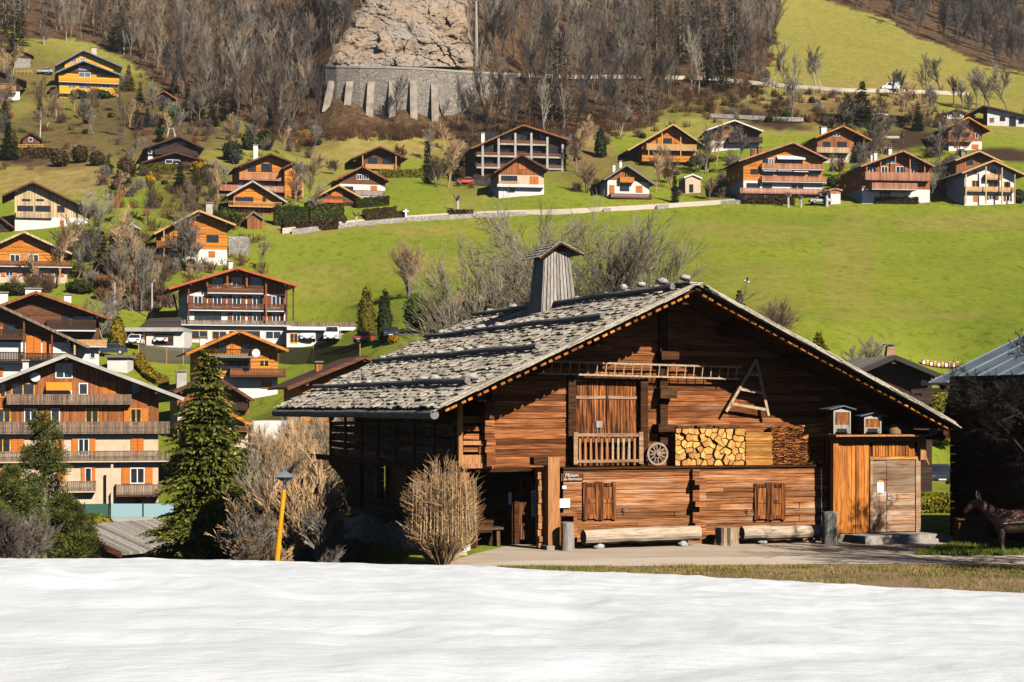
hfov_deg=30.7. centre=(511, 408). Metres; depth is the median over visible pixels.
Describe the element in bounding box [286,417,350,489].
thicket tree
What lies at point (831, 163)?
garden tree
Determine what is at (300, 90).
bare tree
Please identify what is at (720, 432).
firewood log
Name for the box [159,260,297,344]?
hotel
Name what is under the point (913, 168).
window
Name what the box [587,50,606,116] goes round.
bare tree
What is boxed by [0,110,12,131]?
garden tree
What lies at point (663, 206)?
garden wall
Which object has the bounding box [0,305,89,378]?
chalet
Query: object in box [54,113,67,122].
bare bush
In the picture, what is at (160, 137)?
evergreen
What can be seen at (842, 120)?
conifer
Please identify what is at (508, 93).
bare tree
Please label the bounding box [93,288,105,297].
garden shrub
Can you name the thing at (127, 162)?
brown shrub
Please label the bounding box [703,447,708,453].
firewood log
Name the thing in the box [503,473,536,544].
porch door
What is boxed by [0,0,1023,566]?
ground
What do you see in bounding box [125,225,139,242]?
garden tree
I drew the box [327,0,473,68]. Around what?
rock face
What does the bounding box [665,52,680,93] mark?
bare tree
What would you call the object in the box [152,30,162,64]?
bare tree
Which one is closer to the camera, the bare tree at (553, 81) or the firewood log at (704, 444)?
the firewood log at (704, 444)
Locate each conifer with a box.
[0,122,19,159]
[86,231,113,278]
[107,234,116,271]
[110,164,132,188]
[122,65,136,90]
[124,168,132,183]
[142,107,151,126]
[169,161,186,192]
[189,164,203,188]
[419,141,435,174]
[670,172,679,202]
[735,290,746,306]
[812,332,828,350]
[836,94,860,125]
[849,137,867,162]
[850,81,873,124]
[909,103,924,130]
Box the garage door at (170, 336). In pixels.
[154,334,172,344]
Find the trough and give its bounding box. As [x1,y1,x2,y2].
[951,517,988,543]
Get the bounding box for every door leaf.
[576,381,605,465]
[596,381,637,465]
[873,461,886,531]
[886,460,914,531]
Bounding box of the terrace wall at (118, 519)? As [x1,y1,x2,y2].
[113,517,164,521]
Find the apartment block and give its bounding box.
[460,124,572,179]
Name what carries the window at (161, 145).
in the roof at (180, 144)
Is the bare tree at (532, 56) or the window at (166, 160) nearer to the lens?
the window at (166, 160)
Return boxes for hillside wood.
[0,0,787,64]
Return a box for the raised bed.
[886,136,899,138]
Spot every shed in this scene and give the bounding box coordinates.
[47,519,178,558]
[817,434,931,541]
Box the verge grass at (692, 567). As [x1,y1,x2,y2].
[490,561,1023,592]
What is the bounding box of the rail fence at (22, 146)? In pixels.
[18,144,42,148]
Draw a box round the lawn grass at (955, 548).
[915,537,1023,554]
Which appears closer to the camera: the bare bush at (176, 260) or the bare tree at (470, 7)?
the bare bush at (176, 260)
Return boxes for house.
[54,60,121,97]
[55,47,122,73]
[963,105,1023,126]
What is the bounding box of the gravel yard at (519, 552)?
[454,535,1023,564]
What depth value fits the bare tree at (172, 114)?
440.84 m
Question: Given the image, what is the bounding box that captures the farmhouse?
[272,242,961,554]
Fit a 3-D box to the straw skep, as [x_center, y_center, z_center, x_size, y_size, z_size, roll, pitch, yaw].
[12.267,0.662,59.892,0.428,0.330,0.422,0,0,-21]
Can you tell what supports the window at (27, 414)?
in the apartment chalet at (111, 425)
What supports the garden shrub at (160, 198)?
on the ground at (934, 278)
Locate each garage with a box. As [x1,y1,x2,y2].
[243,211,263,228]
[817,188,842,203]
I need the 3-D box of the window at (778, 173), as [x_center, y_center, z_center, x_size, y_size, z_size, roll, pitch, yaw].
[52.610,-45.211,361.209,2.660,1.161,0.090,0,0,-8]
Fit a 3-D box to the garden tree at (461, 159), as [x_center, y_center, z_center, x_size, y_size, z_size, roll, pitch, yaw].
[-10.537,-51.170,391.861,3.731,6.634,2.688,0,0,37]
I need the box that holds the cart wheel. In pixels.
[646,442,667,464]
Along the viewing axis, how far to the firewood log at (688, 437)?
58.25 m
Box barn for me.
[927,334,1023,542]
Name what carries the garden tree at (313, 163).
on the ground at (934, 278)
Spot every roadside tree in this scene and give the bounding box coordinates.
[773,42,791,88]
[776,52,788,88]
[786,47,802,89]
[803,47,826,84]
[804,44,816,85]
[808,54,821,85]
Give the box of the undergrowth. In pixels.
[0,0,950,287]
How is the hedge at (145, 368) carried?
on the ground at (934, 278)
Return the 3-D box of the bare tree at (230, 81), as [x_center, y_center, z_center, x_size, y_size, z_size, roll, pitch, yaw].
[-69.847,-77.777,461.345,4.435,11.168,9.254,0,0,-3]
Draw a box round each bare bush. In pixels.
[0,502,29,558]
[8,111,14,118]
[8,274,22,282]
[15,508,64,558]
[23,275,40,287]
[25,270,47,285]
[33,108,46,119]
[37,276,55,292]
[41,124,48,131]
[43,271,57,280]
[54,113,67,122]
[62,140,70,149]
[73,261,85,269]
[75,267,87,277]
[82,269,102,286]
[82,269,105,277]
[90,274,107,287]
[92,274,111,288]
[92,286,112,300]
[96,173,111,184]
[98,164,110,177]
[110,190,116,199]
[110,298,124,310]
[114,137,122,144]
[115,291,127,300]
[121,293,143,310]
[122,182,139,196]
[122,278,133,290]
[124,150,135,159]
[130,139,143,148]
[130,203,139,208]
[130,280,141,292]
[132,177,146,189]
[132,284,148,296]
[133,300,148,310]
[137,137,150,146]
[137,151,146,161]
[139,166,150,175]
[139,281,157,294]
[140,299,157,311]
[141,129,147,135]
[141,199,159,208]
[141,208,152,215]
[145,256,161,271]
[149,302,161,312]
[153,295,171,306]
[155,171,163,180]
[157,253,176,271]
[161,291,178,307]
[166,256,180,272]
[170,125,180,134]
[180,259,188,267]
[182,125,195,134]
[182,161,191,170]
[186,203,203,212]
[190,134,199,143]
[191,182,201,193]
[192,261,207,272]
[200,125,212,135]
[207,158,224,171]
[285,142,294,151]
[299,130,309,138]
[303,149,312,157]
[304,133,315,146]
[306,118,320,129]
[312,196,326,204]
[421,173,436,183]
[444,148,455,159]
[454,178,463,185]
[467,179,475,188]
[473,173,484,179]
[571,182,582,191]
[605,135,612,144]
[624,149,631,157]
[633,128,644,137]
[675,190,683,195]
[703,86,712,94]
[706,100,715,108]
[713,183,732,197]
[714,179,725,189]
[716,171,725,180]
[725,92,738,102]
[725,107,736,113]
[738,105,751,114]
[770,96,780,108]
[774,107,781,114]
[778,99,786,106]
[805,112,817,122]
[810,108,821,117]
[811,102,824,109]
[818,114,830,124]
[825,116,836,127]
[828,89,837,98]
[832,123,845,128]
[835,159,847,171]
[849,162,857,169]
[876,143,891,154]
[922,116,933,126]
[926,149,937,157]
[929,149,938,157]
[931,119,941,127]
[932,143,945,156]
[937,185,946,196]
[945,153,957,160]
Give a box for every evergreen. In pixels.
[0,101,15,130]
[11,131,18,148]
[105,155,114,173]
[130,107,143,129]
[132,84,146,105]
[153,124,166,141]
[167,71,181,92]
[183,85,190,110]
[192,86,205,116]
[203,98,220,126]
[217,94,230,120]
[227,89,240,113]
[266,109,273,129]
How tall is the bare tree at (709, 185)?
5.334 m
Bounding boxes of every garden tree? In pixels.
[0,33,10,69]
[0,47,12,71]
[0,86,11,110]
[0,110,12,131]
[6,64,13,74]
[6,71,16,102]
[9,43,26,74]
[20,250,39,273]
[46,222,81,261]
[51,211,86,284]
[69,87,79,111]
[73,236,94,278]
[76,188,100,224]
[76,231,89,248]
[77,99,96,134]
[77,102,92,127]
[78,218,109,270]
[80,294,115,339]
[84,200,101,234]
[86,82,101,116]
[91,187,116,229]
[96,293,121,342]
[103,236,134,287]
[105,285,125,324]
[106,204,134,251]
[107,252,127,286]
[110,74,130,108]
[110,273,126,297]
[112,256,131,290]
[114,168,128,195]
[115,221,156,282]
[124,216,135,247]
[125,100,142,126]
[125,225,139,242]
[128,240,159,312]
[142,79,161,115]
[143,246,162,260]
[144,256,180,305]
[149,112,160,128]
[156,107,172,127]
[161,222,204,269]
[165,99,190,132]
[166,203,199,271]
[178,98,189,114]
[179,221,199,272]
[186,93,196,121]
[187,97,194,119]
[187,239,205,274]
[189,78,211,121]
[191,70,206,90]
[195,165,224,195]
[202,185,217,201]
[203,80,215,111]
[206,78,226,111]
[207,163,220,198]
[223,113,233,130]
[225,119,237,140]
[231,123,240,140]
[241,102,266,143]
[256,93,285,125]
[259,137,271,155]
[265,102,288,138]
[283,108,297,136]
[284,120,298,142]
[286,158,311,204]
[294,150,327,203]
[304,182,327,205]
[311,124,324,151]
[423,125,435,153]
[428,155,449,188]
[430,115,450,150]
[444,130,466,187]
[444,157,458,186]
[457,150,470,166]
[463,151,470,170]
[561,135,583,166]
[568,125,586,172]
[583,113,592,130]
[583,122,597,148]
[649,145,667,181]
[653,151,665,191]
[658,145,679,188]
[689,146,708,174]
[693,128,717,172]
[702,134,712,172]
[712,118,733,165]
[723,147,736,168]
[729,151,742,163]
[732,124,752,158]
[752,67,777,96]
[779,71,793,103]
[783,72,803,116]
[829,153,836,175]
[831,152,846,173]
[834,97,851,123]
[842,101,866,125]
[844,92,855,108]
[850,137,878,165]
[857,111,890,137]
[862,127,887,151]
[865,121,880,141]
[867,101,886,132]
[869,119,888,155]
[873,135,887,156]
[880,113,897,134]
[894,76,916,115]
[906,99,921,122]
[910,94,928,117]
[922,102,932,115]
[924,81,938,114]
[925,120,952,158]
[929,158,949,196]
[930,169,937,197]
[934,138,948,153]
[941,161,949,178]
[946,122,968,156]
[947,105,972,155]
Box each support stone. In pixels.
[593,544,604,548]
[676,541,688,546]
[757,539,766,543]
[802,538,815,542]
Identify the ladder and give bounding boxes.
[537,361,741,380]
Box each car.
[37,68,53,73]
[99,343,127,354]
[126,334,144,345]
[153,337,167,340]
[352,331,375,342]
[383,327,399,338]
[456,177,472,183]
[808,196,831,203]
[880,82,899,89]
[932,464,949,483]
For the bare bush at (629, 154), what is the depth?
404.85 m
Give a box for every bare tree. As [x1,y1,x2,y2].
[31,75,53,136]
[45,89,60,124]
[50,88,63,115]
[62,232,83,268]
[67,226,85,271]
[79,95,83,119]
[95,252,117,278]
[110,185,129,223]
[112,88,129,136]
[122,260,134,290]
[126,255,135,287]
[131,118,142,152]
[143,180,162,223]
[146,26,176,59]
[148,12,169,72]
[151,36,181,76]
[151,260,162,282]
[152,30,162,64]
[159,34,178,84]
[159,43,173,80]
[167,59,177,74]
[168,33,188,98]
[171,55,180,93]
[175,26,193,59]
[176,179,200,216]
[179,36,196,97]
[180,24,194,55]
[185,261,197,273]
[190,43,211,68]
[191,43,204,86]
[192,8,206,59]
[193,27,210,70]
[193,53,202,73]
[194,62,220,101]
[197,50,211,84]
[202,22,211,68]
[204,47,219,91]
[205,41,217,71]
[205,58,221,100]
[205,117,213,142]
[206,185,217,203]
[208,169,217,185]
[211,21,227,73]
[212,33,222,69]
[216,56,230,98]
[217,18,228,38]
[217,32,241,58]
[217,38,232,84]
[220,38,240,86]
[221,20,237,50]
[221,35,237,62]
[221,45,245,88]
[221,163,228,184]
[222,48,230,88]
[222,75,237,111]
[225,21,240,44]
[226,3,249,43]
[226,31,247,108]
[228,23,248,57]
[228,60,250,116]
[230,50,250,102]
[231,16,244,42]
[231,39,251,87]
[231,115,241,126]
[235,21,252,50]
[236,56,259,122]
[240,67,253,114]
[242,34,255,104]
[245,8,285,61]
[247,26,260,58]
[248,49,269,112]
[249,43,261,90]
[249,54,267,107]
[250,2,270,48]
[254,37,278,109]
[254,69,273,120]
[254,72,287,124]
[257,237,273,268]
[261,40,270,70]
[261,66,288,132]
[262,17,281,66]
[264,52,278,94]
[266,44,287,96]
[271,10,295,80]
[272,75,313,120]
[273,6,298,71]
[273,17,282,44]
[273,50,285,78]
[275,77,293,132]
[277,34,286,64]
[279,126,291,156]
[280,58,295,109]
[280,66,286,103]
[282,77,301,128]
[283,58,297,109]
[286,48,313,115]
[288,56,316,117]
[289,0,304,36]
[289,27,297,68]
[291,31,306,73]
[291,70,304,97]
[291,76,299,112]
[293,11,318,55]
[294,18,316,63]
[295,6,309,44]
[296,31,317,86]
[299,56,310,101]
[302,0,321,30]
[302,73,317,120]
[303,1,322,30]
[303,14,322,65]
[305,62,328,121]
[315,30,322,61]
[320,0,337,44]
[323,0,338,32]
[325,159,341,173]
[329,20,343,56]
[336,0,353,32]
[338,0,350,32]
[338,5,352,39]
[375,185,686,352]
[385,237,432,296]
[390,74,407,122]
[393,144,406,155]
[400,236,514,345]
[425,153,448,185]
[438,195,604,318]
[453,72,472,127]
[459,83,481,137]
[461,142,471,163]
[466,64,488,118]
[467,0,476,21]
[468,13,474,45]
[470,0,496,62]
[471,35,488,99]
[475,88,493,131]
[478,0,498,19]
[478,96,491,133]
[479,0,496,15]
[479,0,504,51]
[481,32,502,71]
[482,0,503,56]
[483,9,507,70]
[484,68,498,111]
[488,65,514,124]
[489,44,507,74]
[494,4,513,55]
[495,0,515,46]
[495,67,513,121]
[496,75,514,114]
[504,0,526,41]
[504,77,526,129]
[506,0,525,56]
[506,82,526,122]
[512,66,539,125]
[516,24,527,72]
[517,11,541,62]
[518,8,541,53]
[518,34,536,82]
[520,36,542,94]
[521,65,537,106]
[521,90,535,123]
[522,0,532,26]
[530,50,542,82]
[531,80,562,125]
[532,0,555,46]
[533,28,553,71]
[533,48,553,78]
[533,77,554,130]
[535,71,542,106]
[535,78,546,130]
[537,49,562,116]
[538,11,557,51]
[542,7,554,44]
[544,21,574,76]
[544,40,554,74]
[544,66,565,115]
[545,2,561,29]
[549,67,569,125]
[552,68,577,128]
[557,27,573,89]
[559,84,573,131]
[560,39,575,81]
[565,61,581,117]
[567,135,581,173]
[569,2,582,52]
[569,26,584,59]
[570,20,580,57]
[570,24,583,61]
[571,6,587,74]
[571,211,759,305]
[572,57,591,90]
[573,84,594,126]
[573,160,597,192]
[574,0,591,50]
[574,43,594,82]
[577,57,595,89]
[577,84,589,128]
[580,1,603,59]
[580,11,591,58]
[581,42,593,98]
[583,18,593,54]
[584,22,598,57]
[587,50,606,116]
[590,17,613,74]
[592,57,606,104]
[594,52,602,78]
[594,74,608,113]
[596,51,608,98]
[599,26,628,87]
[600,71,624,124]
[601,41,629,110]
[603,62,617,120]
[607,84,622,122]
[610,15,632,39]
[611,10,632,57]
[613,20,634,96]
[615,9,629,38]
[615,36,627,89]
[616,35,648,72]
[617,23,632,60]
[619,104,632,135]
[620,8,631,40]
[620,51,641,120]
[622,49,646,101]
[625,37,647,96]
[626,0,645,50]
[633,0,647,46]
[633,48,659,114]
[636,19,659,47]
[636,65,650,99]
[636,87,653,126]
[637,4,653,59]
[637,46,651,77]
[643,24,653,62]
[643,66,654,105]
[645,18,663,62]
[646,50,660,95]
[649,47,678,107]
[649,49,661,88]
[652,30,679,96]
[652,70,668,107]
[653,16,677,56]
[657,14,675,73]
[660,165,676,182]
[662,45,676,103]
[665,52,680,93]
[667,14,678,46]
[681,20,691,53]
[682,24,705,92]
[682,40,703,94]
[682,47,700,95]
[684,29,703,61]
[688,1,708,63]
[694,10,718,79]
[700,32,714,85]
[701,32,719,85]
[702,174,718,199]
[704,18,729,86]
[709,47,722,86]
[728,33,745,90]
[730,2,751,60]
[733,26,757,84]
[734,11,756,70]
[739,32,761,75]
[750,30,767,66]
[753,22,767,60]
[756,296,801,330]
[762,29,774,62]
[840,335,885,359]
[898,127,904,141]
[937,309,1023,496]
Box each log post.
[560,522,573,550]
[821,511,836,543]
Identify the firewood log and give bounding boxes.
[669,433,677,440]
[670,428,680,433]
[670,439,680,445]
[670,446,681,451]
[670,449,684,454]
[670,453,680,460]
[670,459,679,465]
[678,433,683,440]
[678,440,686,448]
[680,452,685,459]
[680,459,687,465]
[681,429,687,434]
[682,447,692,452]
[683,434,692,440]
[686,440,692,447]
[686,452,694,457]
[688,428,694,434]
[689,458,695,464]
[692,435,699,440]
[692,441,699,447]
[693,428,705,432]
[693,453,699,459]
[696,445,702,452]
[696,458,702,464]
[697,433,704,439]
[698,451,705,458]
[700,440,707,446]
[703,429,711,436]
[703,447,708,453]
[703,454,712,459]
[706,458,714,464]
[707,440,715,448]
[709,433,717,439]
[710,449,719,458]
[712,435,720,442]
[713,459,722,464]
[714,445,722,450]
[716,429,724,436]
[716,440,724,446]
[718,458,728,464]
[722,434,731,439]
[723,447,730,454]
[725,440,734,449]
[729,453,734,459]
[730,434,738,440]
[731,447,738,454]
[733,428,744,435]
[733,429,740,435]
[734,441,740,447]
[734,453,741,460]
[737,436,743,441]
[738,447,744,453]
[740,441,744,448]
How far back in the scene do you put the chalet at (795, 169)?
360.88 m
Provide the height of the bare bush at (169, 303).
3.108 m
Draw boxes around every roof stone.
[415,376,428,379]
[428,375,440,377]
[451,347,463,351]
[462,373,478,380]
[493,322,505,325]
[619,284,627,289]
[636,281,645,287]
[655,277,668,284]
[679,274,690,280]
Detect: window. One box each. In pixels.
[0,383,5,397]
[0,408,10,425]
[0,438,10,450]
[1,271,16,275]
[4,324,15,332]
[10,254,19,261]
[11,383,34,397]
[17,205,32,211]
[24,408,36,421]
[27,138,34,141]
[28,254,38,260]
[35,205,50,211]
[46,390,71,401]
[51,271,63,275]
[51,408,59,425]
[55,363,72,377]
[56,440,63,453]
[57,206,64,211]
[61,316,68,325]
[72,316,94,326]
[72,438,94,450]
[79,66,90,69]
[79,72,90,76]
[79,83,90,88]
[79,383,87,393]
[81,468,94,480]
[85,408,98,421]
[90,351,94,357]
[97,72,104,76]
[102,84,109,88]
[122,468,152,483]
[124,408,147,421]
[131,382,140,394]
[133,497,141,503]
[160,144,167,147]
[165,159,179,163]
[175,141,186,145]
[189,296,206,307]
[192,330,207,338]
[195,312,220,319]
[207,235,218,242]
[208,296,225,307]
[212,278,221,287]
[212,331,226,338]
[213,361,250,369]
[217,341,226,352]
[228,296,245,307]
[228,313,244,321]
[232,278,241,287]
[235,197,243,200]
[241,342,250,352]
[244,197,252,201]
[245,331,259,336]
[248,164,255,171]
[248,296,264,307]
[248,313,264,321]
[251,278,260,287]
[259,360,268,366]
[261,163,271,171]
[265,181,276,186]
[265,331,280,338]
[267,296,284,307]
[268,313,283,320]
[290,333,297,342]
[303,332,312,340]
[316,332,323,340]
[343,186,352,191]
[357,174,361,179]
[363,174,368,179]
[368,157,376,163]
[383,157,391,164]
[480,148,492,151]
[480,160,492,163]
[486,132,497,141]
[500,148,511,155]
[500,160,510,163]
[501,175,516,183]
[502,132,513,139]
[507,188,514,191]
[521,132,532,140]
[526,148,537,152]
[539,132,550,141]
[548,148,559,153]
[548,160,559,164]
[620,184,628,190]
[663,138,671,144]
[683,152,690,157]
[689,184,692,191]
[747,183,759,187]
[751,169,757,173]
[763,172,772,177]
[763,184,771,187]
[777,172,790,177]
[779,159,790,164]
[791,184,803,188]
[792,159,802,164]
[793,172,803,177]
[808,172,818,177]
[823,142,830,146]
[837,142,846,147]
[869,168,875,173]
[880,192,890,197]
[881,166,887,173]
[887,160,894,163]
[896,166,903,173]
[911,166,916,173]
[920,378,927,385]
[967,160,972,164]
[972,180,978,186]
[973,133,979,137]
[987,194,998,199]
[988,181,999,186]
[1004,182,1010,186]
[1004,195,1011,200]
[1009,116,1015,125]
[1019,118,1023,123]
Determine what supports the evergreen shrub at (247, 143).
on the ground at (934, 278)
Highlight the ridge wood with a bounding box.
[834,0,1023,71]
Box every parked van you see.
[300,326,314,340]
[323,326,340,341]
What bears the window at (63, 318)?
in the chalet at (66, 316)
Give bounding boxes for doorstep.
[845,532,945,543]
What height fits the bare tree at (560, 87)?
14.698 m
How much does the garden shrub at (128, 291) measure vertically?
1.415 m
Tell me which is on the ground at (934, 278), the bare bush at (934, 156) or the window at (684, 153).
the bare bush at (934, 156)
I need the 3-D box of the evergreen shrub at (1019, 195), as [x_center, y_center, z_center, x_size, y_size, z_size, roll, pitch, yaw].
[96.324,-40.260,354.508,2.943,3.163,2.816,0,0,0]
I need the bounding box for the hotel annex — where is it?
[285,322,355,346]
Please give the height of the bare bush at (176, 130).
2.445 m
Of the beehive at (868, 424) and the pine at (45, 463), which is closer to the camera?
the beehive at (868, 424)
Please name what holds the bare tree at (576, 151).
on the ground at (934, 278)
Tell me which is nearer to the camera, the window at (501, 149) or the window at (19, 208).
the window at (19, 208)
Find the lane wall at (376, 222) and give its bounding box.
[292,211,526,233]
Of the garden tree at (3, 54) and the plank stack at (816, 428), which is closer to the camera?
the plank stack at (816, 428)
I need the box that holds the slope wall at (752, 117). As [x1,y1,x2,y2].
[710,113,803,121]
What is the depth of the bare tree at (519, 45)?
475.24 m
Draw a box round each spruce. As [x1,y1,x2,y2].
[0,0,17,40]
[1,0,24,51]
[7,0,32,45]
[100,0,122,50]
[108,4,131,52]
[120,3,138,45]
[136,349,256,559]
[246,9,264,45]
[533,64,548,105]
[539,48,566,120]
[546,42,565,110]
[556,54,576,119]
[647,15,664,79]
[649,0,664,44]
[664,0,685,45]
[668,0,690,65]
[681,1,703,52]
[693,0,713,44]
[693,11,719,86]
[703,0,729,68]
[709,28,738,91]
[720,2,747,75]
[723,17,738,65]
[730,8,743,58]
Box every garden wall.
[229,236,249,254]
[657,200,742,208]
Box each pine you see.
[0,463,53,536]
[4,409,72,558]
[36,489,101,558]
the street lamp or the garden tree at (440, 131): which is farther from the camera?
the garden tree at (440, 131)
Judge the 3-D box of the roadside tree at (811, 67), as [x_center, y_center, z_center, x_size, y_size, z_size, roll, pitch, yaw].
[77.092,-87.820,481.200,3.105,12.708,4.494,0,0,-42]
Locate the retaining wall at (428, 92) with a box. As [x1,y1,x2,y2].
[317,65,516,121]
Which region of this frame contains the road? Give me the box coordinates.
[462,70,968,95]
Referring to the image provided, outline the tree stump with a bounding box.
[714,526,738,545]
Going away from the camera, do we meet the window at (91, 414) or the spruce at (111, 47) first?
the window at (91, 414)
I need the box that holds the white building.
[246,420,319,465]
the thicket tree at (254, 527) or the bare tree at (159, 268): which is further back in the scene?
the bare tree at (159, 268)
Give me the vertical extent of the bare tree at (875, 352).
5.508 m
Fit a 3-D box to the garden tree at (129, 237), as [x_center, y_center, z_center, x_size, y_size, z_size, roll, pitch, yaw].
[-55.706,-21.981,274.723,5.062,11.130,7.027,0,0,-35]
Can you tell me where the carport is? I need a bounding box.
[124,317,191,347]
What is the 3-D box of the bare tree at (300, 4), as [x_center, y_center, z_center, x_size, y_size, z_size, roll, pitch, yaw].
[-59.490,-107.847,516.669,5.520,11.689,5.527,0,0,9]
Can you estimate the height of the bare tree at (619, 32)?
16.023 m
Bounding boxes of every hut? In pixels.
[11,49,33,67]
[21,132,42,145]
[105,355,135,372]
[149,90,176,105]
[940,109,975,118]
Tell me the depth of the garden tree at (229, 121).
422.48 m
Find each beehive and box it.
[819,405,855,433]
[851,412,886,433]
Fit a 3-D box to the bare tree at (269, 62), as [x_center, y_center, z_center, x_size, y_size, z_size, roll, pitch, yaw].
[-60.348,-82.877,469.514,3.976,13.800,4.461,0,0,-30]
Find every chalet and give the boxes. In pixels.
[0,71,26,100]
[0,216,13,231]
[0,231,71,282]
[0,288,108,364]
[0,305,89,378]
[0,354,184,503]
[2,181,91,230]
[139,152,203,168]
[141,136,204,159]
[148,202,235,264]
[169,370,254,438]
[176,330,288,397]
[219,144,310,195]
[220,180,287,214]
[267,355,372,434]
[304,184,363,206]
[324,166,389,197]
[345,146,407,169]
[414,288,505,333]
[485,154,549,197]
[618,124,703,165]
[698,120,762,151]
[719,142,828,199]
[800,125,871,162]
[836,148,934,203]
[845,344,949,491]
[925,117,991,150]
[933,160,1023,205]
[934,150,1003,177]
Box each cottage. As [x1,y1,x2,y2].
[171,413,251,472]
[594,160,655,198]
[677,174,701,193]
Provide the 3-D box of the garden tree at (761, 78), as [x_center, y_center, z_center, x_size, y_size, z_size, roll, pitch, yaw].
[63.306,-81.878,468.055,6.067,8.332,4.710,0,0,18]
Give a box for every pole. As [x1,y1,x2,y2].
[117,280,118,315]
[148,283,155,317]
[472,1,479,69]
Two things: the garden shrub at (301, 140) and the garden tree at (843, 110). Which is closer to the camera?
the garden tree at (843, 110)
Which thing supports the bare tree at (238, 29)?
on the ground at (934, 278)
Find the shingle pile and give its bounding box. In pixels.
[766,426,825,464]
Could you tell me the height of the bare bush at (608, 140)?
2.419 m
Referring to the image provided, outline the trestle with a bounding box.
[725,359,769,415]
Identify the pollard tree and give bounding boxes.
[352,211,359,221]
[453,194,462,209]
[783,191,791,206]
[797,195,804,207]
[822,188,830,206]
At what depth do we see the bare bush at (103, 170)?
372.88 m
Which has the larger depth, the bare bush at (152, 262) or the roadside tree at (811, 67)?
the roadside tree at (811, 67)
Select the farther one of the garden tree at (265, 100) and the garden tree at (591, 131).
the garden tree at (265, 100)
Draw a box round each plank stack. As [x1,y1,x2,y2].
[742,432,772,464]
[797,421,825,437]
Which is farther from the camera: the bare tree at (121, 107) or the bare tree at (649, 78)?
the bare tree at (649, 78)
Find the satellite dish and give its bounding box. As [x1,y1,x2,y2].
[252,349,259,356]
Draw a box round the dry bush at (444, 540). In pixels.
[396,452,485,564]
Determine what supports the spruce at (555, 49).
on the ground at (934, 278)
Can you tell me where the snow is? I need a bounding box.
[0,557,1023,681]
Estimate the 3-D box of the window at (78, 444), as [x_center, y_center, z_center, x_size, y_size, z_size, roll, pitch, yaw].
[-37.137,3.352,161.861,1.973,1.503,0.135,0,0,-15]
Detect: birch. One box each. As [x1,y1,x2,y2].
[41,28,47,44]
[62,18,68,40]
[96,10,101,33]
[103,8,109,37]
[122,30,125,53]
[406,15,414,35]
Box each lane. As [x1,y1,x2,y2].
[282,199,734,233]
[466,555,1023,566]
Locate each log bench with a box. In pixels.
[580,526,701,544]
[739,525,821,539]
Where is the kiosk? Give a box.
[116,224,140,244]
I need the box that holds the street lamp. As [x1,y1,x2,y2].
[274,470,295,560]
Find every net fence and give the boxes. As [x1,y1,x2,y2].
[13,502,109,518]
[110,502,174,520]
[138,343,193,363]
[278,345,359,364]
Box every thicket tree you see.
[205,488,289,559]
[221,521,283,559]
[224,500,282,560]
[228,459,291,517]
[230,528,294,560]
[230,533,285,560]
[233,543,263,560]
[235,439,307,507]
[235,460,319,556]
[241,418,294,491]
[244,451,348,561]
[246,426,298,486]
[247,515,296,559]
[271,417,328,463]
[271,429,290,459]
[275,419,309,437]
[276,419,341,493]
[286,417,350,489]
[289,488,349,539]
[289,507,341,561]
[296,502,350,562]
[305,424,353,510]
[310,417,339,436]
[311,441,383,504]
[315,487,352,538]
[318,417,353,444]
[325,417,353,449]
[333,509,354,562]
[335,482,351,510]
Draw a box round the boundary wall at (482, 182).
[460,179,489,184]
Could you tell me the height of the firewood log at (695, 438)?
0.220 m
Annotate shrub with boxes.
[0,282,25,295]
[50,150,70,166]
[50,529,107,558]
[65,279,93,293]
[67,89,88,97]
[71,144,89,162]
[85,513,113,523]
[88,89,112,98]
[88,150,105,165]
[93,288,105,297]
[99,324,106,336]
[107,112,115,116]
[107,314,126,346]
[116,157,136,176]
[124,290,132,298]
[139,295,154,307]
[145,172,155,183]
[154,192,163,202]
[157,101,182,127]
[189,160,205,173]
[200,164,215,177]
[213,207,241,223]
[221,139,242,159]
[228,147,241,163]
[241,131,258,149]
[257,130,274,150]
[298,138,307,145]
[313,138,321,144]
[335,214,347,222]
[355,286,377,341]
[376,290,394,342]
[388,334,398,344]
[402,293,424,333]
[422,295,439,325]
[456,162,466,179]
[590,182,599,190]
[594,129,606,157]
[639,133,645,138]
[688,156,698,166]
[699,163,708,169]
[709,155,715,161]
[721,99,730,105]
[749,85,758,92]
[765,115,772,122]
[781,110,790,116]
[808,96,814,102]
[827,176,838,186]
[921,492,954,512]
[932,392,949,448]
[1015,189,1023,203]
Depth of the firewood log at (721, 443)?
58.78 m
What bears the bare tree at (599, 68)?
on the ground at (934, 278)
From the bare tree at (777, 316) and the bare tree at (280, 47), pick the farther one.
the bare tree at (280, 47)
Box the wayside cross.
[403,209,408,221]
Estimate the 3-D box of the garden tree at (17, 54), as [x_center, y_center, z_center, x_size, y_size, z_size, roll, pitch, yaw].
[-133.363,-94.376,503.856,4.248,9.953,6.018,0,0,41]
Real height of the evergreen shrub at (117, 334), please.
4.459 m
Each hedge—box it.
[5,146,58,160]
[132,352,168,385]
[139,163,175,174]
[273,202,345,225]
[281,219,338,230]
[355,195,389,207]
[361,210,404,220]
[362,205,397,212]
[378,168,422,177]
[447,209,473,214]
[742,194,795,204]
[820,112,838,123]
[874,196,918,203]
[888,114,911,123]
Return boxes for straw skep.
[888,424,900,433]
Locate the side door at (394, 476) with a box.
[385,462,420,501]
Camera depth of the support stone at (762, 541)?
58.36 m
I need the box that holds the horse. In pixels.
[963,491,1023,549]
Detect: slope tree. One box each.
[887,68,897,96]
[892,70,907,95]
[908,53,941,97]
[922,55,942,90]
[930,92,937,109]
[947,75,957,105]
[954,79,968,109]
[962,91,974,111]
[963,68,982,107]
[965,65,994,105]
[982,58,1006,109]
[982,80,991,104]
[998,67,1012,99]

